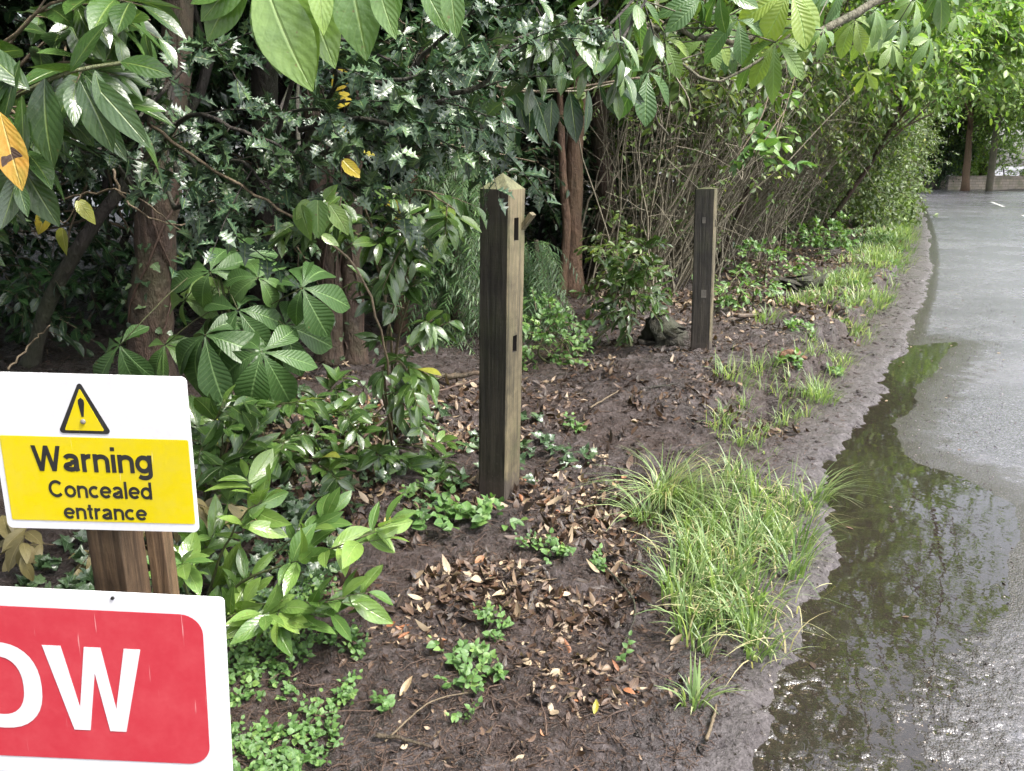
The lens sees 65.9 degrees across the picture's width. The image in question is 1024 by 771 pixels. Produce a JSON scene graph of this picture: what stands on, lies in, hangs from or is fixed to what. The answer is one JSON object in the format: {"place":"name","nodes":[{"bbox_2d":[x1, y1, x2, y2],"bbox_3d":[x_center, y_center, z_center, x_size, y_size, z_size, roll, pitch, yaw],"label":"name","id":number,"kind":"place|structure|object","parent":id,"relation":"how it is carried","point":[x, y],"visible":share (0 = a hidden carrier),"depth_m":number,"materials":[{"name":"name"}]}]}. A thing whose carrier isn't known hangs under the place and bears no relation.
{"place":"outdoors","nodes":[
{"label":"outdoors","id":0,"kind":"place"},
{"bbox_2d":[421,58,565,204],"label":"bush","id":1,"kind":"object","parent":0,"point":[512,170],"visible":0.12,"depth_m":6.14,"materials":[{"name":"green plant"}]},
{"bbox_2d":[0,166,1023,770],"bbox_3d":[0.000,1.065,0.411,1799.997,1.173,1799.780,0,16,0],"label":"ground","id":2,"kind":"structure","parent":0,"point":[728,744],"depth_m":3.33,"materials":[{"name":"brown soil"}]},
{"bbox_2d":[0,0,53,59],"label":"tree","id":3,"kind":"object","parent":2,"relation":"on","point":[8,14],"visible":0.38,"depth_m":5.02,"materials":[{"name":"green plant"}]},
{"bbox_2d":[0,80,138,356],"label":"shrub","id":4,"kind":"object","parent":2,"relation":"on","point":[44,275],"visible":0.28,"depth_m":5.69,"materials":[{"name":"green plant"}]},
{"bbox_2d":[0,0,186,266],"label":"laurel bush","id":5,"kind":"object","parent":2,"relation":"on","point":[37,194],"visible":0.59,"depth_m":1.63,"materials":[{"name":"green plant"}]},
{"bbox_2d":[0,112,28,190],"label":"yellow leaf","id":6,"kind":"object","parent":5,"relation":"attached to","point":[14,162],"visible":1,"depth_m":1.48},
{"bbox_2d":[35,195,95,254],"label":"yellow leaves","id":7,"kind":"object","parent":5,"relation":"attached to","point":[84,209],"visible":0.76,"depth_m":2.41,"materials":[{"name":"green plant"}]},
{"bbox_2d":[0,22,171,167],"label":"laurel sprig","id":8,"kind":"object","parent":5,"relation":"attached to","point":[107,110],"visible":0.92,"depth_m":1.49,"materials":[{"name":"green plant"}]},
{"bbox_2d":[0,372,198,594],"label":"warning sign","id":9,"kind":"object","parent":2,"relation":"on","point":[106,461],"visible":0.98,"depth_m":1.65,"materials":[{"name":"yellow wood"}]},
{"bbox_2d":[0,3,215,280],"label":"shrub","id":10,"kind":"object","parent":2,"relation":"on","point":[72,233],"visible":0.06,"depth_m":9.29,"materials":[{"name":"green plant"}]},
{"bbox_2d":[0,586,232,770],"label":"slow sign","id":11,"kind":"object","parent":2,"relation":"on","point":[90,680],"visible":1,"depth_m":1.62,"materials":[{"name":"metal"}]},
{"bbox_2d":[17,4,227,368],"bbox_3d":[-1.728,-3.590,5.355,4.980,6.844,5.768,-5,16,-17],"label":"tree","id":12,"kind":"object","parent":2,"relation":"on","point":[32,356],"visible":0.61,"depth_m":5.13,"materials":[{"name":"brown plant"}]},
{"bbox_2d":[0,471,255,584],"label":"withered branch","id":13,"kind":"object","parent":2,"relation":"on","point":[20,552],"visible":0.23,"depth_m":2.71,"materials":[{"name":"brown plant"}]},
{"bbox_2d":[105,0,197,375],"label":"tree","id":14,"kind":"object","parent":2,"relation":"on","point":[155,253],"visible":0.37,"depth_m":4.28,"materials":[{"name":"brown plant"}]},
{"bbox_2d":[15,487,360,614],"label":"ground cover","id":15,"kind":"object","parent":2,"relation":"on","point":[294,513],"visible":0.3,"depth_m":2.77,"materials":[{"name":"green plant"}]},
{"bbox_2d":[0,0,389,346],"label":"shrub","id":16,"kind":"object","parent":2,"relation":"on","point":[115,293],"visible":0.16,"depth_m":6.57,"materials":[{"name":"green plant"}]},
{"bbox_2d":[37,18,370,286],"bbox_3d":[-1.373,-0.909,2.873,0.767,0.859,2.783,-9,18,-29],"label":"holly","id":17,"kind":"object","parent":2,"relation":"on","point":[207,186],"visible":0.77,"depth_m":2.02,"materials":[{"name":"green plant"}]},
{"bbox_2d":[147,122,388,375],"bbox_3d":[-0.657,-0.330,2.069,0.617,0.692,0.246,0,16,0],"label":"branch","id":18,"kind":"object","parent":17,"relation":"attached to","point":[314,217],"visible":1,"depth_m":1.95,"materials":[{"name":"green plant"}]},
{"bbox_2d":[0,0,424,295],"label":"tree","id":19,"kind":"object","parent":2,"relation":"on","point":[205,106],"visible":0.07,"depth_m":6.08,"materials":[{"name":"green plant"}]},
{"bbox_2d":[93,233,349,432],"bbox_3d":[-1.367,-0.204,3.855,1.159,1.025,0.738,0,16,0],"label":"chestnut sapling","id":20,"kind":"object","parent":2,"relation":"on","point":[216,368],"visible":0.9,"depth_m":3.65,"materials":[{"name":"green plant"}]},
{"bbox_2d":[7,21,444,259],"bbox_3d":[-3.550,-3.829,10.790,6.153,5.116,6.066,13,20,39],"label":"shrub","id":21,"kind":"object","parent":2,"relation":"on","point":[236,152],"visible":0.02,"depth_m":10.05,"materials":[{"name":"green plant"}]},
{"bbox_2d":[188,384,279,504],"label":"laurel bush","id":22,"kind":"object","parent":2,"relation":"on","point":[246,412],"visible":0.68,"depth_m":3.06,"materials":[{"name":"green plant"}]},
{"bbox_2d":[247,0,283,316],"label":"tree","id":23,"kind":"object","parent":2,"relation":"on","point":[261,79],"visible":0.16,"depth_m":5.94,"materials":[{"name":"brown plant"}]},
{"bbox_2d":[146,449,416,657],"bbox_3d":[-0.695,0.579,2.415,0.774,0.745,0.678,-4,16,-13],"label":"laurel bush","id":24,"kind":"object","parent":2,"relation":"on","point":[247,621],"visible":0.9,"depth_m":2.31,"materials":[{"name":"green plant"}]},
{"bbox_2d":[278,76,296,275],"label":"tree","id":25,"kind":"object","parent":2,"relation":"on","point":[282,91],"visible":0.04,"depth_m":8.04,"materials":[{"name":"brown plant"}]},
{"bbox_2d":[215,139,376,296],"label":"bush","id":26,"kind":"object","parent":2,"relation":"on","point":[313,249],"visible":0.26,"depth_m":4.83,"materials":[{"name":"green plant"}]},
{"bbox_2d":[225,572,369,770],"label":"ground cover","id":27,"kind":"object","parent":2,"relation":"on","point":[246,746],"visible":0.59,"depth_m":2.17,"materials":[{"name":"green plant"}]},
{"bbox_2d":[24,30,590,309],"bbox_3d":[-1.957,-2.518,8.346,5.594,4.308,4.472,0,16,0],"label":"shrub","id":28,"kind":"object","parent":2,"relation":"on","point":[292,253],"visible":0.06,"depth_m":7.63,"materials":[{"name":"green plant"}]},
{"bbox_2d":[301,76,350,366],"bbox_3d":[-1.447,-3.901,5.580,4.957,7.186,4.502,-6,17,-19],"label":"tree","id":29,"kind":"object","parent":2,"relation":"on","point":[327,262],"visible":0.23,"depth_m":5.13,"materials":[{"name":"brown plant"}]},
{"bbox_2d":[191,363,465,496],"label":"laurel bush","id":30,"kind":"object","parent":2,"relation":"on","point":[332,459],"visible":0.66,"depth_m":3.62,"materials":[{"name":"green plant"}]},
{"bbox_2d":[339,57,378,364],"bbox_3d":[0.107,-3.991,5.492,5.002,7.477,5.575,0,16,0],"label":"tree","id":31,"kind":"object","parent":2,"relation":"on","point":[355,351],"visible":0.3,"depth_m":5.23,"materials":[{"name":"brown plant"}]},
{"bbox_2d":[263,186,486,445],"bbox_3d":[-0.350,-0.134,2.962,0.664,1.206,1.128,3,16,11],"label":"laurel bush","id":32,"kind":"object","parent":2,"relation":"on","point":[413,383],"visible":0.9,"depth_m":2.66,"materials":[{"name":"green plant"}]},
{"bbox_2d":[194,381,597,521],"bbox_3d":[-0.907,0.257,3.975,2.666,0.262,1.715,0,16,0],"label":"ground cover","id":33,"kind":"object","parent":2,"relation":"on","point":[382,475],"visible":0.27,"depth_m":3.90,"materials":[{"name":"green plant"}]},
{"bbox_2d":[393,21,433,333],"bbox_3d":[-0.755,-2.097,6.000,0.458,3.511,0.163,-5,16,-18],"label":"tree","id":34,"kind":"object","parent":2,"relation":"on","point":[397,324],"visible":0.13,"depth_m":6.32,"materials":[{"name":"brown plant"}]},
{"bbox_2d":[262,4,566,187],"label":"bush","id":35,"kind":"object","parent":2,"relation":"on","point":[422,15],"visible":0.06,"depth_m":4.57,"materials":[{"name":"green plant"}]},
{"bbox_2d":[398,468,456,501],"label":"seedling","id":36,"kind":"object","parent":2,"relation":"on","point":[412,488],"visible":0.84,"depth_m":3.50,"materials":[{"name":"green plant"}]},
{"bbox_2d":[248,0,623,256],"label":"holly","id":37,"kind":"object","parent":2,"relation":"on","point":[419,119],"visible":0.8,"depth_m":1.95,"materials":[{"name":"green plant"}]},
{"bbox_2d":[331,69,400,219],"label":"yellow leaves","id":38,"kind":"object","parent":37,"relation":"hanging from","point":[350,167],"visible":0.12,"depth_m":2.50,"materials":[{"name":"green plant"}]},
{"bbox_2d":[440,66,643,162],"bbox_3d":[0.070,-0.850,2.428,0.678,0.318,0.284,0,16,0],"label":"laurel bough","id":39,"kind":"object","parent":37,"relation":"attached to","point":[542,116],"visible":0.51,"depth_m":2.39,"materials":[{"name":"green plant"}]},
{"bbox_2d":[500,0,669,120],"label":"laurel bough","id":40,"kind":"object","parent":37,"relation":"attached to","point":[608,58],"visible":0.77,"depth_m":2.09,"materials":[{"name":"green plant"}]},
{"bbox_2d":[390,152,500,354],"bbox_3d":[-0.429,-0.753,6.229,1.105,2.156,1.262,0,16,0],"label":"conifer","id":41,"kind":"object","parent":2,"relation":"on","point":[454,280],"visible":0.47,"depth_m":6.00,"materials":[{"name":"green plant"}]},
{"bbox_2d":[399,485,495,534],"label":"seedling","id":42,"kind":"object","parent":2,"relation":"on","point":[455,511],"visible":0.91,"depth_m":3.22,"materials":[{"name":"green plant"}]},
{"bbox_2d":[426,635,508,696],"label":"seedling","id":43,"kind":"object","parent":2,"relation":"on","point":[473,677],"visible":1,"depth_m":2.28,"materials":[{"name":"green plant"}]},
{"bbox_2d":[36,287,902,770],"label":"twig debris","id":44,"kind":"object","parent":2,"relation":"on","point":[664,755],"visible":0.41,"depth_m":2.31,"materials":[{"name":"brown wood"}]},
{"bbox_2d":[117,318,836,770],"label":"broken twigs","id":45,"kind":"object","parent":2,"relation":"on","point":[523,638],"visible":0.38,"depth_m":2.27,"materials":[{"name":"brown wood"}]},
{"bbox_2d":[473,600,514,641],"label":"seedling","id":46,"kind":"object","parent":2,"relation":"on","point":[487,613],"visible":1,"depth_m":2.52,"materials":[{"name":"green plant"}]},
{"bbox_2d":[463,493,527,530],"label":"seedling","id":47,"kind":"object","parent":2,"relation":"on","point":[478,519],"visible":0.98,"depth_m":3.19,"materials":[{"name":"green plant"}]},
{"bbox_2d":[301,15,693,290],"bbox_3d":[-0.039,-2.861,9.465,5.287,4.570,4.518,0,16,0],"label":"shrub","id":48,"kind":"object","parent":2,"relation":"on","point":[589,159],"visible":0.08,"depth_m":9.45,"materials":[{"name":"green plant"}]},
{"bbox_2d":[479,173,535,501],"bbox_3d":[-0.028,-0.044,3.360,0.186,1.662,0.143,9,18,27],"label":"wooden post","id":49,"kind":"object","parent":2,"relation":"on","point":[501,296],"visible":0.93,"depth_m":3.27,"materials":[{"name":"brown wood"}]},
{"bbox_2d":[325,0,703,285],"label":"tree","id":50,"kind":"object","parent":2,"relation":"on","point":[554,6],"visible":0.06,"depth_m":7.12,"materials":[{"name":"green plant"}]},
{"bbox_2d":[474,240,583,343],"bbox_3d":[0.194,-0.571,6.606,1.020,1.279,1.410,0,16,0],"label":"conifer","id":51,"kind":"object","parent":2,"relation":"on","point":[534,269],"visible":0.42,"depth_m":6.31,"materials":[{"name":"green plant"}]},
{"bbox_2d":[538,528,575,563],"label":"seedling","id":52,"kind":"object","parent":2,"relation":"on","point":[560,549],"visible":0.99,"depth_m":2.94,"materials":[{"name":"green plant"}]},
{"bbox_2d":[522,287,594,370],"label":"bush","id":53,"kind":"object","parent":2,"relation":"on","point":[553,325],"visible":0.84,"depth_m":5.66,"materials":[{"name":"green plant"}]},
{"bbox_2d":[552,3,570,297],"bbox_3d":[0.502,-3.045,7.917,0.151,4.365,0.255,-11,19,-35],"label":"tree","id":54,"kind":"object","parent":2,"relation":"on","point":[566,226],"visible":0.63,"depth_m":8.16,"materials":[{"name":"brown plant"}]},
{"bbox_2d":[566,1,589,297],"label":"tree","id":55,"kind":"object","parent":2,"relation":"on","point":[574,165],"visible":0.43,"depth_m":8.22,"materials":[{"name":"brown plant"}]},
{"bbox_2d":[533,0,649,270],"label":"tree","id":56,"kind":"object","parent":2,"relation":"on","point":[540,236],"visible":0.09,"depth_m":9.91,"materials":[{"name":"brown plant"}]},
{"bbox_2d":[616,0,967,135],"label":"chestnut bough","id":57,"kind":"object","parent":56,"relation":"attached to","point":[800,29],"visible":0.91,"depth_m":2.62,"materials":[{"name":"green plant"}]},
{"bbox_2d":[728,76,816,176],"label":"young branch","id":58,"kind":"object","parent":57,"relation":"attached to","point":[755,131],"visible":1,"depth_m":4.25,"materials":[{"name":"green plant"}]},
{"bbox_2d":[585,0,616,286],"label":"tree","id":59,"kind":"object","parent":2,"relation":"on","point":[596,142],"visible":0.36,"depth_m":8.82,"materials":[{"name":"brown plant"}]},
{"bbox_2d":[192,202,1015,770],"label":"leaf litter","id":60,"kind":"object","parent":2,"relation":"on","point":[474,576],"visible":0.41,"depth_m":3.18,"materials":[{"name":"brown plant"}]},
{"bbox_2d":[480,0,734,261],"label":"shrub","id":61,"kind":"object","parent":2,"relation":"on","point":[588,138],"visible":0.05,"depth_m":10.94,"materials":[{"name":"green plant"}]},
{"bbox_2d":[573,212,661,318],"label":"bush","id":62,"kind":"object","parent":2,"relation":"on","point":[594,248],"visible":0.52,"depth_m":6.94,"materials":[{"name":"green plant"}]},
{"bbox_2d":[569,234,677,346],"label":"bush","id":63,"kind":"object","parent":2,"relation":"on","point":[654,297],"visible":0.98,"depth_m":6.02,"materials":[{"name":"green plant"}]},
{"bbox_2d":[576,477,680,529],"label":"grass tuft","id":64,"kind":"object","parent":2,"relation":"on","point":[637,510],"visible":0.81,"depth_m":3.41,"materials":[{"name":"green plant"}]},
{"bbox_2d":[593,184,665,278],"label":"bush","id":65,"kind":"object","parent":2,"relation":"on","point":[634,231],"visible":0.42,"depth_m":8.40,"materials":[{"name":"green plant"}]},
{"bbox_2d":[635,314,688,347],"bbox_3d":[1.189,-0.414,6.152,0.452,0.272,0.500,13,20,38],"label":"rock","id":66,"kind":"object","parent":2,"relation":"on","point":[674,333],"visible":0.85,"depth_m":6.07,"materials":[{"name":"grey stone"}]},
{"bbox_2d":[571,442,775,520],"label":"grass tuft","id":67,"kind":"object","parent":2,"relation":"on","point":[663,485],"visible":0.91,"depth_m":3.53,"materials":[{"name":"green plant"}]},
{"bbox_2d":[654,649,749,712],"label":"grass tuft","id":68,"kind":"object","parent":2,"relation":"on","point":[694,689],"visible":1,"depth_m":2.26,"materials":[{"name":"green plant"}]},
{"bbox_2d":[691,187,717,350],"bbox_3d":[1.365,-0.671,5.644,0.140,1.452,0.143,4,16,20],"label":"wooden post","id":69,"kind":"object","parent":2,"relation":"on","point":[705,217],"visible":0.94,"depth_m":5.54,"materials":[{"name":"brown wood"}]},
{"bbox_2d":[553,0,888,293],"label":"hedge shrub","id":70,"kind":"object","parent":2,"relation":"on","point":[806,98],"visible":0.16,"depth_m":9.56,"materials":[{"name":"green plant"}]},
{"bbox_2d":[527,0,932,299],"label":"hedge shrub","id":71,"kind":"object","parent":2,"relation":"on","point":[664,214],"visible":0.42,"depth_m":8.29,"materials":[{"name":"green plant"}]},
{"bbox_2d":[705,345,768,391],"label":"grass tuft","id":72,"kind":"object","parent":2,"relation":"on","point":[732,377],"visible":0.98,"depth_m":5.10,"materials":[{"name":"green plant"}]},
{"bbox_2d":[714,266,784,311],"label":"bush","id":73,"kind":"object","parent":2,"relation":"on","point":[730,299],"visible":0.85,"depth_m":7.52,"materials":[{"name":"green plant"}]},
{"bbox_2d":[616,192,922,683],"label":"grass","id":74,"kind":"structure","parent":2,"relation":"on","point":[721,589],"depth_m":3.13,"materials":[{"name":"green plant"}]},
{"bbox_2d":[734,236,815,284],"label":"bush","id":75,"kind":"object","parent":2,"relation":"on","point":[775,251],"visible":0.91,"depth_m":8.90,"materials":[{"name":"green plant"}]},
{"bbox_2d":[645,87,929,240],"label":"leafy shrub","id":76,"kind":"object","parent":2,"relation":"on","point":[873,172],"visible":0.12,"depth_m":14.87,"materials":[{"name":"green plant"}]},
{"bbox_2d":[647,0,939,266],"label":"hedge shrub","id":77,"kind":"object","parent":2,"relation":"on","point":[739,238],"visible":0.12,"depth_m":11.14,"materials":[{"name":"green plant"}]},
{"bbox_2d":[666,0,927,259],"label":"hedge shrub","id":78,"kind":"object","parent":2,"relation":"on","point":[780,197],"visible":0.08,"depth_m":12.37,"materials":[{"name":"green plant"}]},
{"bbox_2d":[772,272,827,292],"bbox_3d":[3.058,-0.997,8.598,0.577,0.522,0.714,0,16,0],"label":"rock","id":79,"kind":"object","parent":2,"relation":"on","point":[802,283],"visible":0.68,"depth_m":8.45,"materials":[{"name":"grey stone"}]},
{"bbox_2d":[791,367,849,405],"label":"grass tuft","id":80,"kind":"object","parent":2,"relation":"on","point":[813,388],"visible":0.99,"depth_m":5.11,"materials":[{"name":"green plant"}]},
{"bbox_2d":[782,211,859,258],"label":"bush","id":81,"kind":"object","parent":2,"relation":"on","point":[834,226],"visible":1,"depth_m":12.25,"materials":[{"name":"green plant"}]},
{"bbox_2d":[732,40,918,244],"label":"hedge shrub","id":82,"kind":"object","parent":2,"relation":"on","point":[830,175],"visible":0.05,"depth_m":14.14,"materials":[{"name":"green plant"}]},
{"bbox_2d":[791,459,888,506],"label":"grass tuft","id":83,"kind":"object","parent":2,"relation":"on","point":[827,488],"visible":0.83,"depth_m":3.66,"materials":[{"name":"green plant"}]},
{"bbox_2d":[683,0,1022,264],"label":"tree","id":84,"kind":"object","parent":2,"relation":"on","point":[972,12],"visible":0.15,"depth_m":9.48,"materials":[{"name":"green plant"}]},
{"bbox_2d":[771,72,935,233],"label":"hedge shrub","id":85,"kind":"object","parent":2,"relation":"on","point":[901,154],"visible":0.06,"depth_m":16.16,"materials":[{"name":"green plant"}]},
{"bbox_2d":[783,97,931,227],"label":"leafy shrub","id":86,"kind":"object","parent":2,"relation":"on","point":[892,194],"visible":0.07,"depth_m":18.20,"materials":[{"name":"green plant"}]},
{"bbox_2d":[821,194,911,276],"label":"verge weeds","id":87,"kind":"object","parent":2,"relation":"on","point":[885,237],"visible":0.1,"depth_m":14.89,"materials":[{"name":"green plant"}]},
{"bbox_2d":[821,85,939,219],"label":"leafy shrub","id":88,"kind":"object","parent":2,"relation":"on","point":[913,165],"visible":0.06,"depth_m":20.84,"materials":[{"name":"green plant"}]},
{"bbox_2d":[819,80,951,210],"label":"leafy shrub","id":89,"kind":"object","parent":2,"relation":"on","point":[927,168],"visible":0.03,"depth_m":24.66,"materials":[{"name":"green plant"}]},
{"bbox_2d":[833,147,940,228],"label":"bush","id":90,"kind":"object","parent":2,"relation":"on","point":[914,191],"visible":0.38,"depth_m":18.16,"materials":[{"name":"green plant"}]},
{"bbox_2d":[869,84,958,197],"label":"leafy shrub","id":91,"kind":"object","parent":2,"relation":"on","point":[933,147],"visible":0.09,"depth_m":30.70,"materials":[{"name":"green plant"}]},
{"bbox_2d":[808,0,1023,237],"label":"tree","id":92,"kind":"object","parent":2,"relation":"on","point":[996,46],"visible":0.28,"depth_m":12.64,"materials":[{"name":"green plant"}]},
{"bbox_2d":[910,102,989,188],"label":"leafy shrub","id":93,"kind":"object","parent":2,"relation":"on","point":[945,173],"visible":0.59,"depth_m":49.19,"materials":[{"name":"green plant"}]},
{"bbox_2d":[887,83,1023,187],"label":"tree","id":94,"kind":"object","parent":2,"relation":"on","point":[960,137],"visible":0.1,"depth_m":49.17,"materials":[{"name":"green plant"}]},
{"bbox_2d":[933,0,1023,158],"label":"tree","id":95,"kind":"object","parent":2,"relation":"on","point":[1010,108],"visible":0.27,"depth_m":43.56,"materials":[{"name":"green plant"}]},
{"bbox_2d":[933,41,1023,170],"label":"tree","id":96,"kind":"object","parent":2,"relation":"on","point":[981,121],"visible":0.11,"depth_m":47.18,"materials":[{"name":"green plant"}]},
{"bbox_2d":[934,0,1023,190],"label":"tree","id":97,"kind":"object","parent":2,"relation":"on","point":[965,184],"visible":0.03,"depth_m":47.05,"materials":[{"name":"brown plant"}]},
{"bbox_2d":[943,27,1023,175],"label":"tree","id":98,"kind":"object","parent":2,"relation":"on","point":[986,159],"visible":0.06,"depth_m":53.33,"materials":[{"name":"green plant"}]},
{"bbox_2d":[945,176,1023,189],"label":"garden wall","id":99,"kind":"structure","parent":2,"relation":"on","point":[1002,182],"depth_m":50.02,"materials":[{"name":"stone"}]},
{"bbox_2d":[950,128,1023,175],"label":"bank shrub","id":100,"kind":"object","parent":2,"relation":"on","point":[1001,162],"visible":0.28,"depth_m":54.67,"materials":[{"name":"green plant"}]},
{"bbox_2d":[985,113,1001,190],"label":"tree trunk","id":101,"kind":"object","parent":2,"relation":"on","point":[991,170],"visible":0.69,"depth_m":46.59,"materials":[{"name":"brown plant"}]},
{"bbox_2d":[572,0,841,147],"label":"leafy bough","id":102,"kind":"object","parent":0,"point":[675,90],"visible":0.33,"depth_m":5.32,"materials":[{"name":"green plant"}]},
{"bbox_2d":[726,187,1023,770],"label":"road","id":103,"kind":"structure","parent":0,"point":[925,549],"depth_m":3.21,"materials":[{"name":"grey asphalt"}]},
{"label":"tree","id":104,"kind":"object","parent":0,"visible":0},
{"bbox_2d":[190,0,464,91],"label":"laurel bough","id":105,"kind":"object","parent":104,"relation":"attached to","point":[295,40],"visible":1,"depth_m":1.12,"materials":[{"name":"green plant"}]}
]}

